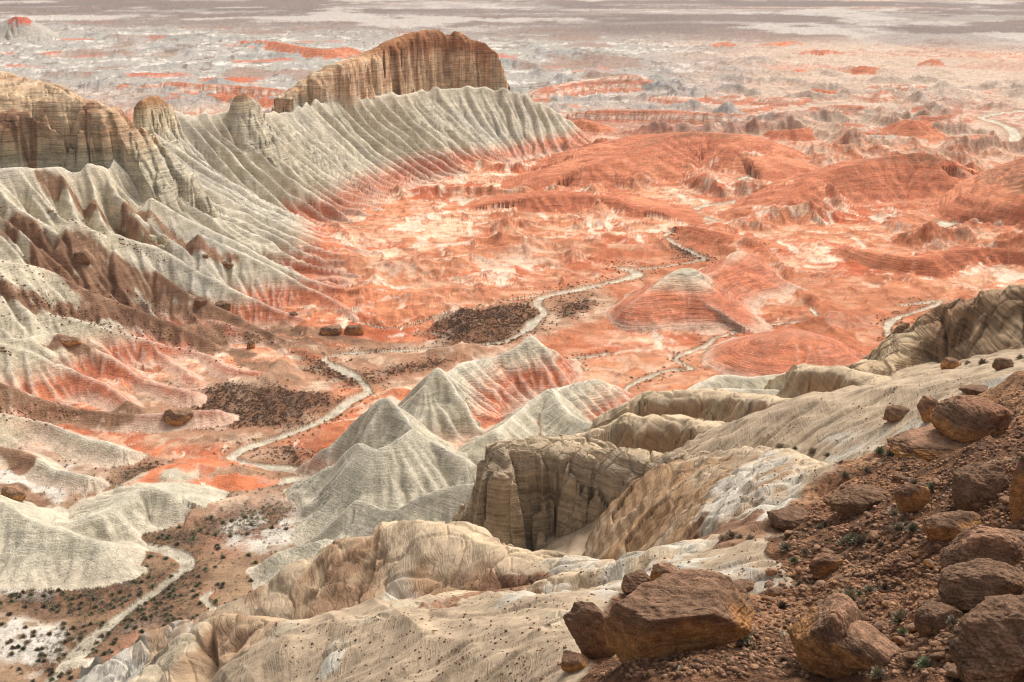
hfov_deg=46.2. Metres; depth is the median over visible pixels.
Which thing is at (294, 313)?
boulder
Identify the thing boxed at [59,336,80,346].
boulder
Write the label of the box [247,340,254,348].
boulder
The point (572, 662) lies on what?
boulder
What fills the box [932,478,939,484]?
rock
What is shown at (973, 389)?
boulder
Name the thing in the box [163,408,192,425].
boulder
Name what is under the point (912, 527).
shrub
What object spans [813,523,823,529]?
shrub
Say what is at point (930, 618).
boulder
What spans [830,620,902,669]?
boulder
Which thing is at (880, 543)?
shrub
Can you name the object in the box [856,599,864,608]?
shrub
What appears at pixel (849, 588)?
shrub
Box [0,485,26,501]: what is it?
boulder
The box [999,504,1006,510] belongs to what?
rock
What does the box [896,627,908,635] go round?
shrub
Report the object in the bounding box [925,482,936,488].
shrub
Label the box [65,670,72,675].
shrub
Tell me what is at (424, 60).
butte
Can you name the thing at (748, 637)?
shrub
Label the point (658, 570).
boulder
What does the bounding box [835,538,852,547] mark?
shrub
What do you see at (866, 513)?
rock
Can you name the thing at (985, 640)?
boulder
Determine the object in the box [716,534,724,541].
shrub
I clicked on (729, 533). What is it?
shrub
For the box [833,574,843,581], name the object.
rock
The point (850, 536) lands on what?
shrub
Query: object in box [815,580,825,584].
rock
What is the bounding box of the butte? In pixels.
[271,29,510,113]
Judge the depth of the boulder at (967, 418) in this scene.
151.74 m
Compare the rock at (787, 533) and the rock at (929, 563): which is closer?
the rock at (929, 563)
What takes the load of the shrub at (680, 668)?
on the rubble slope
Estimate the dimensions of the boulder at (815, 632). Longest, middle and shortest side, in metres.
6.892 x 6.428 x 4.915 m
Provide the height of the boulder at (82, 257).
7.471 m
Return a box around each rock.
[647,669,655,676]
[761,595,775,601]
[765,567,777,574]
[766,582,774,587]
[766,586,783,596]
[784,530,791,536]
[795,566,801,573]
[813,544,820,550]
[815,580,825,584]
[815,600,823,605]
[820,548,834,553]
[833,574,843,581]
[863,511,871,517]
[869,530,880,539]
[873,621,884,632]
[881,600,890,606]
[888,594,898,599]
[892,473,905,479]
[892,636,905,643]
[894,577,902,583]
[902,651,917,660]
[902,660,908,668]
[903,477,912,482]
[903,623,915,631]
[911,551,919,557]
[923,559,934,568]
[924,573,933,578]
[929,640,941,646]
[929,652,945,658]
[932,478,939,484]
[947,665,959,678]
[998,495,1008,503]
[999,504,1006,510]
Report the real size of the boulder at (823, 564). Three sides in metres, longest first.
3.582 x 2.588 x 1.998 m
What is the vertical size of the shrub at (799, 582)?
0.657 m
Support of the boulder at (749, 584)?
on the pale hillside
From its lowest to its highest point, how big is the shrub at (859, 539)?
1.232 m
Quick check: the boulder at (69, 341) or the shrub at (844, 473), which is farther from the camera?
the boulder at (69, 341)
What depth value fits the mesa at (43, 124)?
563.32 m
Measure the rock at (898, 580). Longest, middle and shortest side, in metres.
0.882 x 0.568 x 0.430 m
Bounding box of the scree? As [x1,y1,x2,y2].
[0,206,283,428]
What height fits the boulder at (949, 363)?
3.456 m
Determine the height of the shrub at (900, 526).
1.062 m
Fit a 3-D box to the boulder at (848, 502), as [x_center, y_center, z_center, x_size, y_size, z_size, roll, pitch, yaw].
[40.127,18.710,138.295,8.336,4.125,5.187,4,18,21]
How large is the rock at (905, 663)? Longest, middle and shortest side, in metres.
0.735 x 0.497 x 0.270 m
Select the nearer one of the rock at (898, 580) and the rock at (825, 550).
the rock at (898, 580)
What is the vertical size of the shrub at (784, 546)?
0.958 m
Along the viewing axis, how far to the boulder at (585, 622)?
107.49 m
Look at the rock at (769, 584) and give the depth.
121.19 m
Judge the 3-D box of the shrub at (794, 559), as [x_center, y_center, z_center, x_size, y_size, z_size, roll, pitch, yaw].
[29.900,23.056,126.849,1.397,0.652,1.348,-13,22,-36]
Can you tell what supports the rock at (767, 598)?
on the rubble slope
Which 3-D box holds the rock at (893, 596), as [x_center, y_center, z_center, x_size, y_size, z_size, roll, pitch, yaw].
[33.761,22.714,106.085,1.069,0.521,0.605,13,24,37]
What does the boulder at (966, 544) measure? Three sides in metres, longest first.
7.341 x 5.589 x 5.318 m
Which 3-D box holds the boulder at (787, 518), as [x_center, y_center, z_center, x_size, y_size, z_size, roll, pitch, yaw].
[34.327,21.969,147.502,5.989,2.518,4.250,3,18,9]
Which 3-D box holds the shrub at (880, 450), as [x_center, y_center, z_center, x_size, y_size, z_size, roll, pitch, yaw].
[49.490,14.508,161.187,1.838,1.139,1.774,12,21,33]
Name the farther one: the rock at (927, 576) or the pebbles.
the pebbles
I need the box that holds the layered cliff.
[844,284,1023,375]
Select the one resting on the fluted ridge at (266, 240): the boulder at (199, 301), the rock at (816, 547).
the boulder at (199, 301)
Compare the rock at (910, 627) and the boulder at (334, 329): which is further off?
the boulder at (334, 329)
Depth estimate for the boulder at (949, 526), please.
111.13 m
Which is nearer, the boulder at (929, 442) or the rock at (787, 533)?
the rock at (787, 533)
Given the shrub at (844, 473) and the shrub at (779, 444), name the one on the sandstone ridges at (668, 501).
the shrub at (779, 444)
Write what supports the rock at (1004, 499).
on the rubble slope
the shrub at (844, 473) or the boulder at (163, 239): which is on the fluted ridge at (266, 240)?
the boulder at (163, 239)
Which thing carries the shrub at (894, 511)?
on the rubble slope
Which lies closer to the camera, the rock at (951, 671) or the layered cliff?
the rock at (951, 671)
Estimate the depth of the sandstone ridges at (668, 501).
212.77 m
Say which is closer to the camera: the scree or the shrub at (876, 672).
the shrub at (876, 672)
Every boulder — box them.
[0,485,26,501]
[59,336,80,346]
[74,250,90,264]
[148,235,156,241]
[159,234,168,245]
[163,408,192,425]
[194,296,207,307]
[215,300,230,310]
[222,261,233,268]
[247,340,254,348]
[289,311,297,315]
[319,324,341,335]
[344,325,363,335]
[560,650,587,672]
[563,601,615,658]
[603,568,755,663]
[621,570,650,594]
[650,562,676,580]
[733,579,755,592]
[767,506,808,530]
[786,591,864,678]
[809,552,843,578]
[823,484,889,518]
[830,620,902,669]
[882,404,909,422]
[886,424,972,459]
[893,484,930,512]
[914,600,962,637]
[917,395,938,422]
[922,510,981,540]
[930,395,1011,442]
[937,558,1023,612]
[939,524,1023,568]
[940,357,960,369]
[947,594,1023,681]
[951,462,1008,511]
[959,384,987,394]
[992,358,1013,370]
[1009,455,1023,523]
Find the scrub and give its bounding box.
[0,224,958,680]
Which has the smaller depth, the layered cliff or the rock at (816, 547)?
the rock at (816, 547)
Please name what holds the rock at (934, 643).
on the rubble slope
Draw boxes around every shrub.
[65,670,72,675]
[675,664,682,672]
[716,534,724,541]
[726,529,736,537]
[736,636,750,644]
[744,632,752,645]
[745,533,754,539]
[774,442,785,447]
[776,541,793,551]
[777,600,789,609]
[788,556,798,563]
[794,580,805,585]
[800,548,809,554]
[806,447,816,453]
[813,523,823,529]
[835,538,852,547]
[840,470,848,477]
[841,589,857,599]
[844,533,858,542]
[844,585,857,591]
[851,533,866,545]
[854,589,863,595]
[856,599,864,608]
[862,465,871,471]
[863,584,876,591]
[869,665,885,678]
[874,445,884,454]
[875,541,883,546]
[879,581,890,590]
[884,448,894,457]
[885,506,900,515]
[888,522,905,531]
[888,607,906,625]
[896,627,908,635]
[905,521,919,532]
[908,478,920,483]
[914,655,932,669]
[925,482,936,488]
[945,614,959,624]
[978,358,987,364]
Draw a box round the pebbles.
[275,377,972,681]
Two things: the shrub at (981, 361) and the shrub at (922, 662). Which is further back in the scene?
the shrub at (981, 361)
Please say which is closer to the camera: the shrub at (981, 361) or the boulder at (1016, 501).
the boulder at (1016, 501)
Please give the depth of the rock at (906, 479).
141.86 m
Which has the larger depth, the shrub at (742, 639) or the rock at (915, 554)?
the rock at (915, 554)
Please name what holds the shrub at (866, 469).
on the rubble slope
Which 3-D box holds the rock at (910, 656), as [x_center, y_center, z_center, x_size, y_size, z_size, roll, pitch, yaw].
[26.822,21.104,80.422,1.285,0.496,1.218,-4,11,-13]
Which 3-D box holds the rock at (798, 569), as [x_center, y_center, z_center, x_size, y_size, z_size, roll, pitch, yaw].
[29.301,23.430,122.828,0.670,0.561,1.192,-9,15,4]
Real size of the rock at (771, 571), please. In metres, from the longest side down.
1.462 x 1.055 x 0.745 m
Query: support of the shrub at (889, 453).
on the rubble slope
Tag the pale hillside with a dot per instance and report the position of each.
(825, 425)
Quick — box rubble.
[593,387,1023,678]
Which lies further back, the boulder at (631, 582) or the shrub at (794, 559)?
the boulder at (631, 582)
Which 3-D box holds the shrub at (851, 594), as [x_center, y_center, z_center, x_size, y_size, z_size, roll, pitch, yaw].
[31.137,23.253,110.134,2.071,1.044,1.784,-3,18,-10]
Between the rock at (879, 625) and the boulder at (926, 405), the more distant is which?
the boulder at (926, 405)
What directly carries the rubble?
on the rubble slope
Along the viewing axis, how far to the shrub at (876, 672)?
80.50 m
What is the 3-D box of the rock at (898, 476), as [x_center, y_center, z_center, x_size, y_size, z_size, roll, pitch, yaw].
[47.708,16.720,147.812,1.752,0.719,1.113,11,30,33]
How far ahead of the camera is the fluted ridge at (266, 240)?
523.29 m
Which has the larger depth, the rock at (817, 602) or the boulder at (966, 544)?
the rock at (817, 602)
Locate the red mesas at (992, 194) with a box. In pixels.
[0,16,1023,278]
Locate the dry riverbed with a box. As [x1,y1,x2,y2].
[44,109,1023,681]
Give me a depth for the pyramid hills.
339.27 m
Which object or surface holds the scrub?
on the valley floor
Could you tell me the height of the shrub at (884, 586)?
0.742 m
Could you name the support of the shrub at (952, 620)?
on the rubble slope
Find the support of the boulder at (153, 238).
on the fluted ridge at (266, 240)
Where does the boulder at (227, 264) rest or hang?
on the fluted ridge at (266, 240)
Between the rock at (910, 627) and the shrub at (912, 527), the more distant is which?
the shrub at (912, 527)
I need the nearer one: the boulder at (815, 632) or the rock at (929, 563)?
the boulder at (815, 632)
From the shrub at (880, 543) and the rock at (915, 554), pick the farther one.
the shrub at (880, 543)
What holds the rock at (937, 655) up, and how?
on the rubble slope
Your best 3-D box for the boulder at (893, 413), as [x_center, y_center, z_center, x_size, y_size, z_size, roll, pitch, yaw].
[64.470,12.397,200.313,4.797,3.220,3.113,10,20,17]
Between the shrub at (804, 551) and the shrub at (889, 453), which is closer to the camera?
the shrub at (804, 551)
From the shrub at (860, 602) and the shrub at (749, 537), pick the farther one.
the shrub at (749, 537)
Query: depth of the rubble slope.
118.20 m
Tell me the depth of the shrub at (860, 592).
110.78 m
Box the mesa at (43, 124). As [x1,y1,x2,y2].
[0,71,302,218]
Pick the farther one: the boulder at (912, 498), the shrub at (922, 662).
the boulder at (912, 498)
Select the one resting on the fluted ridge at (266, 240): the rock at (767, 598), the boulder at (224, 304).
the boulder at (224, 304)
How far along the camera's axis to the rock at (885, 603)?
104.41 m
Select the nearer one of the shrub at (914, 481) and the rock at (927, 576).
the rock at (927, 576)
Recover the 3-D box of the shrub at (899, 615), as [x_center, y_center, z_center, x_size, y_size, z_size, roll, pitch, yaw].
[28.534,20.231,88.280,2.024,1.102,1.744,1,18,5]
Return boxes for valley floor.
[0,101,1023,681]
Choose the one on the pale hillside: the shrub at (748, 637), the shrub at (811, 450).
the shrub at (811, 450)
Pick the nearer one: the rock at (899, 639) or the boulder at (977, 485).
the rock at (899, 639)
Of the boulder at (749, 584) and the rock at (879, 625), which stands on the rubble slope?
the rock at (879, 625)
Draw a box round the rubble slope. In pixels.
[581,371,1023,681]
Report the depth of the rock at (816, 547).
128.12 m
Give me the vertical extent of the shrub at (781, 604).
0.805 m
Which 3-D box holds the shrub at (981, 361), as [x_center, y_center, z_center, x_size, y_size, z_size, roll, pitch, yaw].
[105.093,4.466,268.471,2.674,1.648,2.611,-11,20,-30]
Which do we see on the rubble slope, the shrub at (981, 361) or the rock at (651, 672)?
the rock at (651, 672)
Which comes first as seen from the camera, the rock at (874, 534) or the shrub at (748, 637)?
the shrub at (748, 637)
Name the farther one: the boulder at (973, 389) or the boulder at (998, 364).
the boulder at (998, 364)
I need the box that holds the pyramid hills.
[0,336,794,671]
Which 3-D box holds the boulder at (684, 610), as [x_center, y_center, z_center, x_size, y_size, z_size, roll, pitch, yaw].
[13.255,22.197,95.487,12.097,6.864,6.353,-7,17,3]
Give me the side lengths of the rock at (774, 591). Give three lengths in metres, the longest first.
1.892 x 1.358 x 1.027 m
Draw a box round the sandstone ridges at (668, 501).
[74,363,891,681]
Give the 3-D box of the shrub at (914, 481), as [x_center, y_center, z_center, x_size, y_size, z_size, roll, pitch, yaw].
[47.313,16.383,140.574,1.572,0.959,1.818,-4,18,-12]
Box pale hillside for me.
[209,341,1023,681]
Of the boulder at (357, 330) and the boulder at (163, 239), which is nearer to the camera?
the boulder at (357, 330)
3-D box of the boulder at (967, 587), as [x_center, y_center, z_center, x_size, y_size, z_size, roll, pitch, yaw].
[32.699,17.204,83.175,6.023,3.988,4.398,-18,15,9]
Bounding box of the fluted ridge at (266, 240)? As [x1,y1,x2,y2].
[0,60,866,495]
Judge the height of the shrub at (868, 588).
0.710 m

